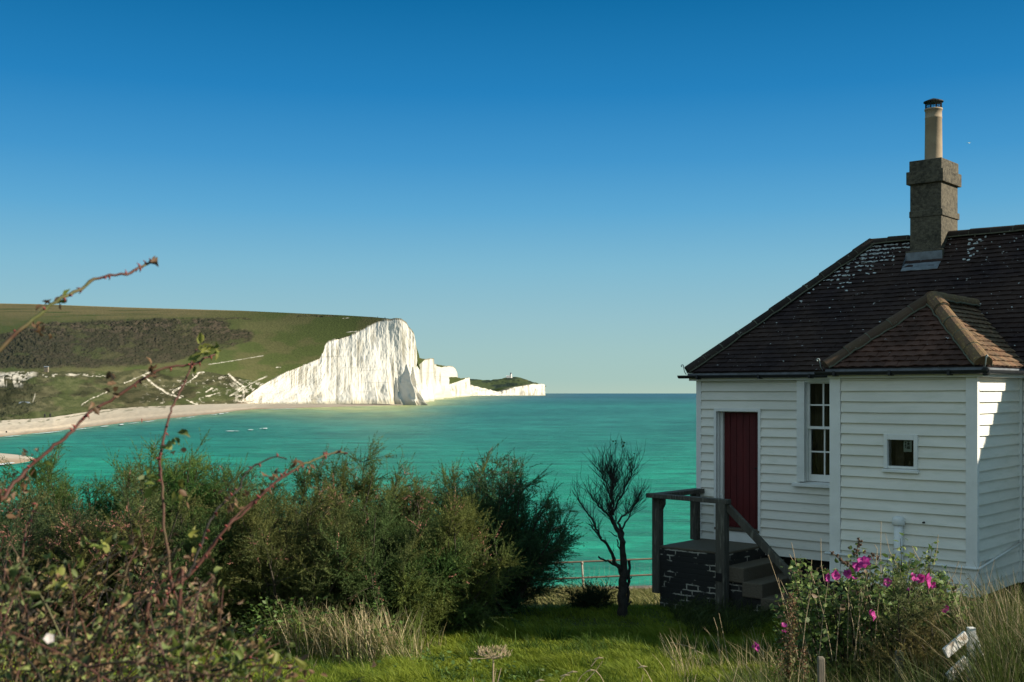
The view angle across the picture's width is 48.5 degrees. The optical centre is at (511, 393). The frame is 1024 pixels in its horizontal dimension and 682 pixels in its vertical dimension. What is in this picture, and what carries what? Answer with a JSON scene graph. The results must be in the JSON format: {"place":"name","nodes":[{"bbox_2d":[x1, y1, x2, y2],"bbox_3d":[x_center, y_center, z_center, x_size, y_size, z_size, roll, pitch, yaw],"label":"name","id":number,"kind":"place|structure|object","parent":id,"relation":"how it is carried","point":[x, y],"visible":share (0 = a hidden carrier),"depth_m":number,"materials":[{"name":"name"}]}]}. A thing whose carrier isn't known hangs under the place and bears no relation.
{"place":"outdoors","nodes":[
{"label":"outdoors","id":0,"kind":"place"},
{"bbox_2d":[0,453,33,464],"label":"shingle spit","id":1,"kind":"structure","parent":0,"point":[12,458],"depth_m":173.48,"materials":[{"name":"beige gravel"}]},
{"bbox_2d":[0,403,398,436],"bbox_3d":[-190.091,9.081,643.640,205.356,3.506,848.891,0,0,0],"label":"beach","id":2,"kind":"structure","parent":0,"point":[66,422],"depth_m":478.39,"materials":[{"name":"beige sand"}]},
{"bbox_2d":[0,303,419,420],"bbox_3d":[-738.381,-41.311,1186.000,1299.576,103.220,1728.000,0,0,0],"label":"hill","id":3,"kind":"structure","parent":0,"point":[83,351],"depth_m":854.54,"materials":[{"name":"green plant"}]},
{"bbox_2d":[44,366,48,371],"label":"hut","id":4,"kind":"object","parent":3,"relation":"on","point":[46,368],"visible":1,"depth_m":461.44,"materials":[{"name":"white wood"}]},
{"bbox_2d":[237,318,427,404],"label":"chalk cliff","id":5,"kind":"structure","parent":0,"point":[375,363],"depth_m":1006.27,"materials":[{"name":"white stone"}]},
{"bbox_2d":[0,393,695,587],"bbox_3d":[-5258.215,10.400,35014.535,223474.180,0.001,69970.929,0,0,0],"label":"sea","id":6,"kind":"structure","parent":0,"point":[563,435],"depth_m":226.19,"materials":[{"name":"liquid"}]},
{"bbox_2d":[0,408,296,464],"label":"surf foam","id":7,"kind":"object","parent":6,"relation":"on","point":[119,424],"visible":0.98,"depth_m":327.26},
{"bbox_2d":[416,358,434,401],"bbox_3d":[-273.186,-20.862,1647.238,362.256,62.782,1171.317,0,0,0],"label":"chalk cliff","id":8,"kind":"structure","parent":0,"point":[425,374],"depth_m":1474.76,"materials":[{"name":"white stone"}]},
{"bbox_2d":[0,580,887,681],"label":"ground","id":9,"kind":"structure","parent":0,"point":[540,614],"depth_m":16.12,"materials":[{"name":"green plant"}]},
{"bbox_2d":[0,473,127,642],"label":"feathery shrub","id":10,"kind":"object","parent":9,"relation":"on","point":[17,537],"visible":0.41,"depth_m":14.66,"materials":[{"name":"green plant"}]},
{"bbox_2d":[0,435,135,578],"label":"feathery shrub","id":11,"kind":"object","parent":9,"relation":"on","point":[49,475],"visible":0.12,"depth_m":18.21,"materials":[{"name":"green plant"}]},
{"bbox_2d":[26,463,159,592],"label":"feathery shrub","id":12,"kind":"object","parent":9,"relation":"on","point":[103,495],"visible":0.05,"depth_m":18.70,"materials":[{"name":"green plant"}]},
{"bbox_2d":[17,455,252,651],"bbox_3d":[-4.794,2.305,14.499,3.312,3.028,2.392,0,0,0],"label":"feathery shrub","id":13,"kind":"object","parent":9,"relation":"on","point":[146,514],"visible":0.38,"depth_m":14.36,"materials":[{"name":"green plant"}]},
{"bbox_2d":[94,429,238,560],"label":"feathery shrub","id":14,"kind":"object","parent":9,"relation":"on","point":[191,477],"visible":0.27,"depth_m":17.98,"materials":[{"name":"green plant"}]},
{"bbox_2d":[0,256,375,681],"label":"wild rose","id":15,"kind":"object","parent":9,"relation":"on","point":[74,652],"visible":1,"depth_m":2.11,"materials":[{"name":"plant"}]},
{"bbox_2d":[107,477,313,645],"bbox_3d":[-4.118,2.502,14.661,2.518,2.848,2.603,0,0,-39],"label":"feathery shrub","id":16,"kind":"object","parent":9,"relation":"on","point":[225,609],"visible":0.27,"depth_m":14.41,"materials":[{"name":"green plant"}]},
{"bbox_2d":[148,456,284,596],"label":"feathery shrub","id":17,"kind":"object","parent":9,"relation":"on","point":[222,495],"visible":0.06,"depth_m":18.21,"materials":[{"name":"green plant"}]},
{"bbox_2d":[185,453,314,589],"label":"feathery shrub","id":18,"kind":"object","parent":9,"relation":"on","point":[253,475],"visible":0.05,"depth_m":18.20,"materials":[{"name":"green plant"}]},
{"bbox_2d":[191,469,373,640],"bbox_3d":[-2.956,2.429,14.812,2.977,2.931,2.722,0,0,-23],"label":"feathery shrub","id":19,"kind":"object","parent":9,"relation":"on","point":[296,555],"visible":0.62,"depth_m":14.46,"materials":[{"name":"green plant"}]},
{"bbox_2d":[265,456,374,577],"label":"feathery shrub","id":20,"kind":"object","parent":9,"relation":"on","point":[299,479],"visible":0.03,"depth_m":17.56,"materials":[{"name":"green plant"}]},
{"bbox_2d":[204,590,483,680],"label":"dry grass","id":21,"kind":"structure","parent":9,"relation":"on","point":[363,645],"depth_m":13.53,"materials":[{"name":"beige plant"}]},
{"bbox_2d":[270,430,433,575],"bbox_3d":[-2.289,2.150,17.064,2.531,3.198,2.528,0,0,0],"label":"feathery shrub","id":22,"kind":"object","parent":9,"relation":"on","point":[344,470],"visible":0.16,"depth_m":17.00,"materials":[{"name":"green plant"}]},
{"bbox_2d":[291,467,464,639],"bbox_3d":[-1.777,2.299,14.832,2.098,2.744,2.298,0,0,-22],"label":"feathery shrub","id":23,"kind":"object","parent":9,"relation":"on","point":[361,586],"visible":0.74,"depth_m":14.42,"materials":[{"name":"green plant"}]},
{"bbox_2d":[345,463,441,535],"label":"feathery shrub","id":24,"kind":"object","parent":9,"relation":"on","point":[372,490],"visible":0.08,"depth_m":17.25,"materials":[{"name":"green plant"}]},
{"bbox_2d":[214,594,599,681],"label":"weeds","id":25,"kind":"object","parent":9,"relation":"on","point":[322,613],"visible":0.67,"depth_m":13.58,"materials":[{"name":"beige plant"}]},
{"bbox_2d":[343,524,487,643],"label":"feathery shrub","id":26,"kind":"object","parent":9,"relation":"on","point":[454,569],"visible":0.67,"depth_m":14.62,"materials":[{"name":"green plant"}]},
{"bbox_2d":[359,451,523,575],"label":"feathery shrub","id":27,"kind":"object","parent":9,"relation":"on","point":[417,497],"visible":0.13,"depth_m":16.16,"materials":[{"name":"green plant"}]},
{"bbox_2d":[382,470,546,640],"bbox_3d":[-0.797,2.331,15.397,2.646,2.557,2.099,0,0,0],"label":"feathery shrub","id":28,"kind":"object","parent":9,"relation":"on","point":[478,613],"visible":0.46,"depth_m":15.08,"materials":[{"name":"green plant"}]},
{"bbox_2d":[470,644,511,681],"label":"dried umbel","id":29,"kind":"object","parent":9,"relation":"on","point":[492,656],"visible":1,"depth_m":8.00,"materials":[{"name":"beige plant"}]},
{"bbox_2d":[422,454,564,605],"bbox_3d":[-0.561,2.395,17.666,2.262,2.901,2.362,0,0,-34],"label":"feathery shrub","id":30,"kind":"object","parent":9,"relation":"on","point":[478,491],"visible":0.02,"depth_m":17.45,"materials":[{"name":"green plant"}]},
{"bbox_2d":[422,437,590,616],"bbox_3d":[-0.177,2.163,16.840,2.751,3.052,2.473,0,0,0],"label":"feathery shrub","id":31,"kind":"object","parent":9,"relation":"on","point":[534,541],"visible":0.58,"depth_m":16.48,"materials":[{"name":"green plant"}]},
{"bbox_2d":[550,572,617,609],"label":"shrub","id":32,"kind":"object","parent":9,"relation":"on","point":[590,596],"visible":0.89,"depth_m":16.94,"materials":[{"name":"green plant"}]},
{"bbox_2d":[473,615,738,681],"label":"seed stalks","id":33,"kind":"object","parent":9,"relation":"on","point":[597,658],"visible":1,"depth_m":8.00,"materials":[{"name":"beige plant"}]},
{"bbox_2d":[570,436,656,617],"bbox_3d":[1.440,1.910,16.453,0.936,2.682,1.826,0,0,36],"label":"bare tree","id":34,"kind":"object","parent":9,"relation":"on","point":[623,594],"visible":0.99,"depth_m":16.33,"materials":[{"name":"black plant"}]},
{"bbox_2d":[575,585,651,588],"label":"sea wall","id":35,"kind":"structure","parent":9,"relation":"on","point":[642,586],"depth_m":38.23,"materials":[{"name":"concrete"}]},
{"bbox_2d":[543,558,651,587],"bbox_3d":[3.259,6.083,37.706,10.070,1.430,0.104,0,0,-6],"label":"railing","id":36,"kind":"object","parent":35,"relation":"on","point":[581,563],"visible":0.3,"depth_m":37.64,"materials":[{"name":"metal"}]},
{"bbox_2d":[646,488,819,615],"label":"porch steps","id":37,"kind":"structure","parent":9,"relation":"on","point":[720,566],"depth_m":16.86,"materials":[{"name":"black paint"}]},
{"bbox_2d":[656,589,841,636],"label":"matted grass","id":38,"kind":"structure","parent":9,"relation":"on","point":[689,616],"depth_m":15.54,"materials":[{"name":"green plant"}]},
{"bbox_2d":[770,649,791,681],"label":"dock plant","id":39,"kind":"object","parent":9,"relation":"on","point":[782,668],"visible":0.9,"depth_m":9.39,"materials":[{"name":"brown plant"}]},
{"bbox_2d":[781,592,799,681],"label":"dock plant","id":40,"kind":"object","parent":9,"relation":"on","point":[787,651],"visible":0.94,"depth_m":9.59,"materials":[{"name":"brown plant"}]},
{"bbox_2d":[790,645,813,681],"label":"dock plant","id":41,"kind":"object","parent":9,"relation":"on","point":[804,665],"visible":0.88,"depth_m":9.39,"materials":[{"name":"brown plant"}]},
{"bbox_2d":[817,656,824,681],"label":"wooden stake","id":42,"kind":"object","parent":9,"relation":"on","point":[820,668],"visible":1,"depth_m":9.07,"materials":[{"name":"grey wood"}]},
{"bbox_2d":[652,559,1023,681],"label":"rough grass","id":43,"kind":"structure","parent":9,"relation":"on","point":[1015,621],"depth_m":9.93,"materials":[{"name":"green plant"}]},
{"bbox_2d":[677,98,1023,609],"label":"cottage","id":44,"kind":"structure","parent":9,"relation":"on","point":[869,392],"depth_m":15.92,"materials":[{"name":"wood tile"},{"name":"white painted wood"},{"name":"glass"}]},
{"bbox_2d":[725,412,757,528],"bbox_3d":[3.647,1.212,17.945,0.684,1.827,0.099,0,0,42],"label":"door","id":45,"kind":"structure","parent":44,"relation":"in","point":[741,428],"depth_m":17.96,"materials":[{"name":"red paint"}]},
{"bbox_2d":[791,380,829,487],"bbox_3d":[4.678,0.601,16.882,1.040,1.599,0.220,0,0,42],"label":"window","id":46,"kind":"structure","parent":44,"relation":"in","point":[805,476],"depth_m":17.09,"materials":[{"name":"white wood"}]},
{"bbox_2d":[882,434,919,473],"bbox_3d":[4.974,0.766,14.490,0.473,0.488,0.150,0,0,42],"label":"window","id":47,"kind":"structure","parent":44,"relation":"in","point":[887,437],"depth_m":14.47,"materials":[{"name":"white wood"}]},
{"bbox_2d":[752,532,1009,681],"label":"flowering bush","id":48,"kind":"object","parent":9,"relation":"on","point":[835,611],"visible":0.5,"depth_m":10.66,"materials":[{"name":"green plant"}]},
{"bbox_2d":[768,533,994,660],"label":"thin stems","id":49,"kind":"object","parent":9,"relation":"on","point":[859,625],"visible":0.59,"depth_m":10.44,"materials":[{"name":"plant"}]},
{"bbox_2d":[827,551,966,681],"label":"twiggy weed","id":50,"kind":"object","parent":9,"relation":"on","point":[904,633],"visible":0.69,"depth_m":9.99,"materials":[{"name":"green leaf"},{"name":"pink flower petals"},{"name":"brown stem"}]},
{"bbox_2d":[895,650,903,681],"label":"wooden stake","id":51,"kind":"object","parent":9,"relation":"on","point":[900,659],"visible":0.69,"depth_m":9.77,"materials":[{"name":"grey wood"}]},
{"bbox_2d":[942,627,981,681],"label":"broken fence piece","id":52,"kind":"object","parent":9,"relation":"on","point":[948,653],"visible":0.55,"depth_m":9.35,"materials":[{"name":"white wood"}]},
{"bbox_2d":[434,364,460,398],"bbox_3d":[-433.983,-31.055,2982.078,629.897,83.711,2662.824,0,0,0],"label":"chalk cliff","id":53,"kind":"structure","parent":0,"point":[443,374],"depth_m":2444.47,"materials":[{"name":"white stone"}]},
{"bbox_2d":[449,377,469,396],"bbox_3d":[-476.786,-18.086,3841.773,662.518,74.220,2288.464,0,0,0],"label":"chalk cliff","id":54,"kind":"structure","parent":0,"point":[461,385],"depth_m":3370.89,"materials":[{"name":"white stone"}]},
{"bbox_2d":[470,385,499,395],"bbox_3d":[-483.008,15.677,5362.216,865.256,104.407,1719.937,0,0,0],"label":"chalk cliff","id":55,"kind":"structure","parent":0,"point":[476,391],"depth_m":4737.67,"materials":[{"name":"white stone"}]},
{"bbox_2d":[470,377,545,390],"bbox_3d":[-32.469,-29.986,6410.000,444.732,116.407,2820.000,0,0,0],"label":"headland","id":56,"kind":"structure","parent":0,"point":[493,384],"depth_m":5657.26,"materials":[{"name":"green plant"}]},
{"bbox_2d":[0,0,1023,392],"label":"sky","id":57,"kind":"structure","parent":0,"point":[565,196],"materials":[{"name":"blue"}]},
{"bbox_2d":[494,384,544,395],"bbox_3d":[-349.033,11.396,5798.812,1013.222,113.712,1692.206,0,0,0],"label":"chalk cliff","id":58,"kind":"structure","parent":0,"point":[529,390],"depth_m":5164.23,"materials":[{"name":"white stone"}]},
{"bbox_2d":[871,613,1023,681],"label":"long grass","id":59,"kind":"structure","parent":0,"point":[984,675],"depth_m":8.79,"materials":[{"name":"plant"}]}
]}

